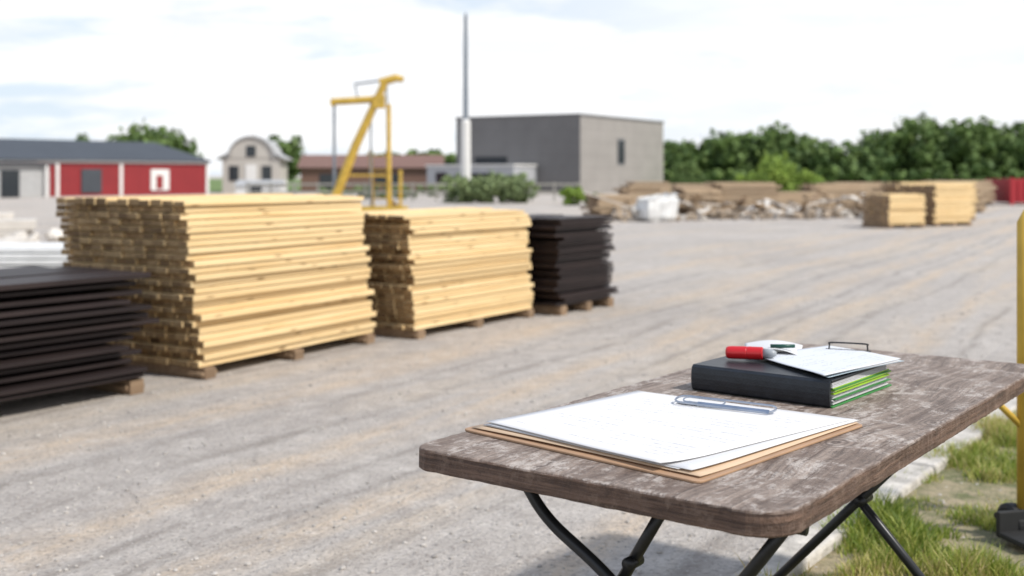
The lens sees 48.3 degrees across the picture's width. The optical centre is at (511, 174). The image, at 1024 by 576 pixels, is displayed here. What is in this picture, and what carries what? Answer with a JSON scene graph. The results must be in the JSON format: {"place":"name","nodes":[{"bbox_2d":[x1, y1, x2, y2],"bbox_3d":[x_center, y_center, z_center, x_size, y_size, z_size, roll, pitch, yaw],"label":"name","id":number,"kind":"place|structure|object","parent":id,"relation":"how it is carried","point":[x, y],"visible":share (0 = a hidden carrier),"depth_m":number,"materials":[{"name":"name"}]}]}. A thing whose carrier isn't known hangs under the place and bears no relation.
{"place":"outdoors","nodes":[
{"label":"outdoors","id":0,"kind":"place"},
{"bbox_2d":[0,138,213,197],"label":"red barn","id":1,"kind":"structure","parent":0,"point":[40,168],"depth_m":72.92,"materials":[{"name":"paint"}]},
{"bbox_2d":[0,160,208,196],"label":"building trim","id":2,"kind":"structure","parent":1,"relation":"in","point":[91,179],"depth_m":72.63,"materials":[{"name":"white paint"}]},
{"bbox_2d":[0,176,1023,575],"bbox_3d":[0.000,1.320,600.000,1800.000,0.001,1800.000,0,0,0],"label":"gravel ground","id":3,"kind":"structure","parent":0,"point":[730,264],"depth_m":6.46,"materials":[{"name":"grey gravel"}]},
{"bbox_2d":[0,213,62,241],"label":"broken concrete pile","id":4,"kind":"object","parent":3,"relation":"on","point":[12,229],"visible":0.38,"depth_m":21.86,"materials":[{"name":"white concrete"}]},
{"bbox_2d":[0,242,69,267],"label":"white sheet stack","id":5,"kind":"object","parent":3,"relation":"on","point":[25,254],"visible":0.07,"depth_m":14.27,"materials":[{"name":"plastic"}]},
{"bbox_2d":[0,266,158,401],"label":"dark board stack","id":6,"kind":"object","parent":3,"relation":"on","point":[60,327],"visible":1,"depth_m":6.58,"materials":[{"name":"black wood"}]},
{"bbox_2d":[56,193,375,379],"bbox_3d":[-2.089,0.735,8.413,1.237,1.170,2.103,0,0,29],"label":"lumber stack","id":7,"kind":"object","parent":3,"relation":"on","point":[234,277],"visible":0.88,"depth_m":7.71,"materials":[{"name":"brown wood"}]},
{"bbox_2d":[222,158,287,192],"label":"walls","id":8,"kind":"structure","parent":3,"relation":"on","point":[279,168],"depth_m":85.00,"materials":[{"name":"white paint"}]},
{"bbox_2d":[229,146,271,180],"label":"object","id":9,"kind":"structure","parent":8,"relation":"attached to","point":[251,172],"depth_m":84.93,"materials":[{"name":"white glass"}]},
{"bbox_2d":[216,135,292,160],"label":"barrel roof","id":10,"kind":"structure","parent":8,"relation":"on","point":[266,148],"depth_m":84.97,"materials":[{"name":"grey metal"}]},
{"bbox_2d":[233,180,286,193],"bbox_3d":[-13.864,0.795,63.308,2.600,1.050,2.700,0,0,-3],"label":"white site hut","id":11,"kind":"object","parent":3,"relation":"on","point":[240,186],"visible":0.65,"depth_m":62.09,"materials":[{"name":"paint"}]},
{"bbox_2d":[330,74,407,210],"bbox_3d":[-5.200,-1.078,40.100,3.000,4.921,1.200,0,0,0],"label":"yellow yard crane","id":12,"kind":"object","parent":3,"relation":"on","point":[376,101],"visible":0.91,"depth_m":39.92,"materials":[{"name":"paint"}]},
{"bbox_2d":[297,155,444,190],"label":"brown roof shed","id":13,"kind":"structure","parent":3,"relation":"on","point":[319,168],"depth_m":92.44,"materials":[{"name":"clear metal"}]},
{"bbox_2d":[246,182,580,200],"bbox_3d":[-5.000,0.845,58.035,17.000,0.950,0.130,0,0,0],"label":"rail fence","id":14,"kind":"object","parent":3,"relation":"on","point":[294,191],"visible":0.45,"depth_m":57.97,"materials":[{"name":"grey metal"}]},
{"bbox_2d":[319,170,540,198],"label":"low grey building","id":15,"kind":"structure","parent":3,"relation":"on","point":[447,178],"depth_m":68.72,"materials":[{"name":"concrete"},{"name":"painted metal"},{"name":"glass"}]},
{"bbox_2d":[355,207,533,339],"bbox_3d":[-0.712,0.815,10.130,1.005,1.009,1.954,0,0,33],"label":"lumber stack","id":16,"kind":"object","parent":3,"relation":"on","point":[458,266],"visible":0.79,"depth_m":9.55,"materials":[{"name":"brown wood"}]},
{"bbox_2d":[461,12,473,202],"bbox_3d":[-2.230,-3.255,55.000,0.800,9.150,0.800,0,0,0],"label":"tall steel pole","id":17,"kind":"object","parent":3,"relation":"on","point":[465,150],"visible":0.85,"depth_m":54.88,"materials":[{"name":"white metal"}]},
{"bbox_2d":[442,173,535,202],"bbox_3d":[-1.107,0.767,53.983,4.470,1.697,2.618,0,0,0],"label":"hedge","id":18,"kind":"object","parent":3,"relation":"on","point":[462,190],"visible":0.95,"depth_m":53.43,"materials":[{"name":"green plant"}]},
{"bbox_2d":[0,289,1023,575],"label":"loose stones","id":19,"kind":"object","parent":3,"relation":"on","point":[394,477],"visible":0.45,"depth_m":4.72,"materials":[{"name":"grey stone"}]},
{"bbox_2d":[425,113,664,193],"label":"grey warehouse","id":20,"kind":"structure","parent":3,"relation":"on","point":[591,153],"depth_m":82.67,"materials":[{"name":"concrete"}]},
{"bbox_2d":[475,157,506,163],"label":"high window","id":21,"kind":"structure","parent":20,"relation":"in","point":[478,160],"depth_m":83.84,"materials":[{"name":"black glass"}]},
{"bbox_2d":[617,138,624,164],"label":"slit window","id":22,"kind":"structure","parent":20,"relation":"in","point":[620,142],"depth_m":85.31,"materials":[{"name":"black glass"}]},
{"bbox_2d":[525,214,617,315],"bbox_3d":[0.359,0.865,11.384,0.960,0.911,1.204,0,0,35],"label":"dark board stack","id":23,"kind":"object","parent":3,"relation":"on","point":[570,269],"visible":0.73,"depth_m":10.95,"materials":[{"name":"black wood"}]},
{"bbox_2d":[558,186,584,204],"bbox_3d":[2.734,0.916,49.989,1.414,0.947,1.418,0,0,0],"label":"bush","id":24,"kind":"object","parent":3,"relation":"on","point":[570,194],"visible":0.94,"depth_m":49.73,"materials":[{"name":"green plant"}]},
{"bbox_2d":[583,192,601,205],"bbox_3d":[3.584,1.073,48.947,1.039,0.721,1.031,0,0,0],"label":"bush","id":25,"kind":"object","parent":3,"relation":"on","point":[585,199],"visible":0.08,"depth_m":48.87,"materials":[{"name":"green plant"}]},
{"bbox_2d":[580,194,645,218],"bbox_3d":[3.090,0.959,34.778,1.797,0.722,1.322,0,0,-15],"label":"timber pile","id":26,"kind":"object","parent":3,"relation":"on","point":[596,206],"visible":0.56,"depth_m":34.20,"materials":[{"name":"beige wood"}]},
{"bbox_2d":[613,185,667,195],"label":"timber pile","id":27,"kind":"object","parent":3,"relation":"on","point":[648,190],"visible":0.26,"depth_m":35.77,"materials":[{"name":"brown wood"}]},
{"bbox_2d":[625,182,673,193],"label":"timber pile","id":28,"kind":"object","parent":3,"relation":"on","point":[668,190],"visible":0.23,"depth_m":41.23,"materials":[{"name":"brown wood"}]},
{"bbox_2d":[633,192,678,221],"bbox_3d":[4.102,0.923,32.505,1.061,0.863,0.968,0,0,-23],"label":"white bulk bag","id":29,"kind":"object","parent":3,"relation":"on","point":[659,208],"visible":0.98,"depth_m":32.12,"materials":[{"name":"fabric"}]},
{"bbox_2d":[668,159,705,187],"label":"bush","id":30,"kind":"object","parent":3,"relation":"on","point":[683,178],"visible":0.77,"depth_m":74.50,"materials":[{"name":"green plant"}]},
{"bbox_2d":[671,184,711,193],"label":"timber pile","id":31,"kind":"object","parent":3,"relation":"on","point":[690,186],"visible":0.06,"depth_m":43.13,"materials":[{"name":"brown wood"}]},
{"bbox_2d":[672,188,721,213],"bbox_3d":[5.880,0.869,36.724,1.576,0.902,1.419,0,0,-8],"label":"timber pile","id":32,"kind":"object","parent":3,"relation":"on","point":[685,193],"visible":0.46,"depth_m":36.10,"materials":[{"name":"beige wood"}]},
{"bbox_2d":[583,189,864,221],"bbox_3d":[8.469,0.997,36.320,13.758,1.061,4.908,0,0,-17],"label":"rubble pile","id":33,"kind":"object","parent":3,"relation":"on","point":[806,209],"visible":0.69,"depth_m":34.95,"materials":[{"name":"stone"}]},
{"bbox_2d":[704,182,781,215],"bbox_3d":[7.497,0.779,37.349,2.275,1.082,1.602,0,0,-5],"label":"timber pile","id":34,"kind":"object","parent":3,"relation":"on","point":[733,191],"visible":0.52,"depth_m":36.63,"materials":[{"name":"beige wood"}]},
{"bbox_2d":[734,170,765,181],"bbox_3d":[12.762,0.603,60.984,1.734,1.715,2.179,0,0,0],"label":"bush","id":35,"kind":"object","parent":3,"relation":"on","point":[742,178],"visible":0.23,"depth_m":61.06,"materials":[{"name":"green plant"}]},
{"bbox_2d":[753,150,801,191],"bbox_3d":[13.922,0.053,60.040,2.531,2.720,2.936,0,0,0],"label":"bush","id":36,"kind":"object","parent":3,"relation":"on","point":[777,173],"visible":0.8,"depth_m":59.39,"materials":[{"name":"green plant"}]},
{"bbox_2d":[776,192,820,207],"bbox_3d":[9.845,0.961,40.885,2.049,0.718,1.300,0,0,-20],"label":"timber pile","id":37,"kind":"object","parent":3,"relation":"on","point":[797,197],"visible":0.22,"depth_m":40.30,"materials":[{"name":"beige wood"}]},
{"bbox_2d":[782,169,826,191],"bbox_3d":[15.200,0.586,60.020,2.503,1.835,2.317,0,0,0],"label":"bush","id":38,"kind":"object","parent":3,"relation":"on","point":[808,178],"visible":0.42,"depth_m":59.70,"materials":[{"name":"green plant"}]},
{"bbox_2d":[797,184,871,207],"bbox_3d":[12.337,0.825,43.815,2.533,0.990,1.319,0,0,-12],"label":"timber pile","id":39,"kind":"object","parent":3,"relation":"on","point":[837,191],"visible":0.39,"depth_m":43.25,"materials":[{"name":"brown wood"}]},
{"bbox_2d":[821,182,883,193],"bbox_3d":[15.963,0.825,52.945,3.305,0.991,1.604,0,0,-8],"label":"timber pile","id":40,"kind":"object","parent":3,"relation":"on","point":[875,187],"visible":0.1,"depth_m":52.28,"materials":[{"name":"brown wood"}]},
{"bbox_2d":[732,397,1016,575],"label":"concrete kerb","id":41,"kind":"structure","parent":3,"relation":"on","point":[906,482],"depth_m":4.64,"materials":[{"name":"grey concrete"}]},
{"bbox_2d":[860,194,925,228],"bbox_3d":[9.639,0.898,28.882,1.368,0.843,0.954,0,0,-28],"label":"distant lumber stack","id":42,"kind":"object","parent":3,"relation":"on","point":[890,211],"visible":1,"depth_m":28.55,"materials":[{"name":"brown wood"}]},
{"bbox_2d":[800,419,1023,575],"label":"grass verge","id":43,"kind":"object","parent":3,"relation":"on","point":[952,488],"depth_m":4.54,"materials":[{"name":"green plant"}]},
{"bbox_2d":[419,343,1023,575],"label":"folding table","id":44,"kind":"object","parent":43,"relation":"on","point":[922,405],"visible":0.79,"depth_m":2.31,"materials":[{"name":"brown wood"}]},
{"bbox_2d":[465,391,861,482],"bbox_3d":[0.341,0.554,2.563,0.635,0.032,0.668,0,0,43],"label":"clipboard","id":45,"kind":"object","parent":44,"relation":"on","point":[691,438],"visible":1,"depth_m":2.48,"materials":[{"name":"paper"}]},
{"bbox_2d":[691,349,891,407],"bbox_3d":[0.751,0.535,3.056,0.392,0.068,0.399,0,0,39],"label":"ring binder","id":46,"kind":"object","parent":44,"relation":"on","point":[764,378],"visible":0.79,"depth_m":2.92,"materials":[{"name":"black plastic"}]},
{"bbox_2d":[725,344,794,359],"bbox_3d":[0.676,0.479,3.096,0.199,0.036,0.100,0,0,0],"label":"red marker","id":47,"kind":"object","parent":46,"relation":"on","point":[745,352],"visible":1,"depth_m":3.07,"materials":[{"name":"plastic"}]},
{"bbox_2d":[745,340,901,377],"bbox_3d":[0.841,0.482,3.105,0.363,0.033,0.551,0,0,-20],"label":"clipboard","id":48,"kind":"object","parent":46,"relation":"on","point":[828,361],"visible":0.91,"depth_m":3.06,"materials":[{"name":"paper"}]},
{"bbox_2d":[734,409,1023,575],"bbox_3d":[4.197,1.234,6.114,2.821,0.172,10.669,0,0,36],"label":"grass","id":49,"kind":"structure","parent":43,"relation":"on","point":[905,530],"depth_m":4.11,"materials":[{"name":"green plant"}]},
{"bbox_2d":[994,210,1023,548],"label":"yellow hand trolley","id":50,"kind":"object","parent":43,"relation":"on","point":[1009,516],"visible":0.89,"depth_m":4.10,"materials":[{"name":"paint"}]},
{"bbox_2d":[880,182,977,219],"bbox_3d":[12.281,0.763,33.695,2.576,1.113,1.047,0,0,-10],"label":"distant lumber stack","id":51,"kind":"object","parent":3,"relation":"on","point":[891,187],"visible":0.25,"depth_m":33.38,"materials":[{"name":"brown wood"}]},
{"bbox_2d":[897,185,972,225],"bbox_3d":[11.187,0.787,30.256,1.464,1.066,1.353,0,0,-26],"label":"distant lumber stack","id":52,"kind":"object","parent":3,"relation":"on","point":[948,205],"visible":0.8,"depth_m":29.69,"materials":[{"name":"brown wood"}]},
{"bbox_2d":[923,181,989,207],"bbox_3d":[18.018,0.778,46.678,2.528,1.084,1.300,0,0,-5],"label":"timber pile","id":53,"kind":"object","parent":3,"relation":"on","point":[984,187],"visible":0.16,"depth_m":46.16,"materials":[{"name":"brown wood"}]},
{"bbox_2d":[973,182,986,212],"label":"timber pile","id":54,"kind":"object","parent":3,"relation":"on","point":[979,206],"visible":0.23,"depth_m":40.14,"materials":[{"name":"brown wood"}]},
{"bbox_2d":[983,181,996,204],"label":"timber pile","id":55,"kind":"object","parent":3,"relation":"on","point":[991,188],"visible":0.25,"depth_m":50.23,"materials":[{"name":"brown wood"}]},
{"bbox_2d":[985,178,1023,204],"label":"red shipping container","id":56,"kind":"object","parent":3,"relation":"on","point":[1010,191],"visible":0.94,"depth_m":50.03,"materials":[{"name":"metal"}]},
{"bbox_2d":[0,0,1023,175],"label":"sky","id":57,"kind":"structure","parent":0,"point":[220,73],"materials":[{"name":"white"}]},
{"bbox_2d":[209,179,947,191],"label":"grass field","id":58,"kind":"structure","parent":0,"point":[215,185],"depth_m":142.88,"materials":[{"name":"green plant"}]},
{"bbox_2d":[75,133,89,140],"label":"leafy tree","id":59,"kind":"object","parent":58,"relation":"on","point":[82,137],"visible":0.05,"depth_m":105.82,"materials":[{"name":"green plant"}]},
{"bbox_2d":[103,117,174,145],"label":"leafy tree","id":60,"kind":"object","parent":58,"relation":"on","point":[134,135],"visible":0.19,"depth_m":103.55,"materials":[{"name":"green plant"}]},
{"bbox_2d":[142,126,202,157],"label":"leafy tree","id":61,"kind":"object","parent":58,"relation":"on","point":[170,140],"visible":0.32,"depth_m":105.13,"materials":[{"name":"green plant"}]},
{"bbox_2d":[268,132,305,181],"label":"leafy tree","id":62,"kind":"object","parent":58,"relation":"on","point":[292,149],"visible":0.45,"depth_m":100.93,"materials":[{"name":"green plant"}]},
{"bbox_2d":[366,112,1023,183],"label":"distant tree row","id":63,"kind":"object","parent":58,"relation":"on","point":[961,151],"visible":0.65,"depth_m":117.05,"materials":[{"name":"green plant"}]}
]}

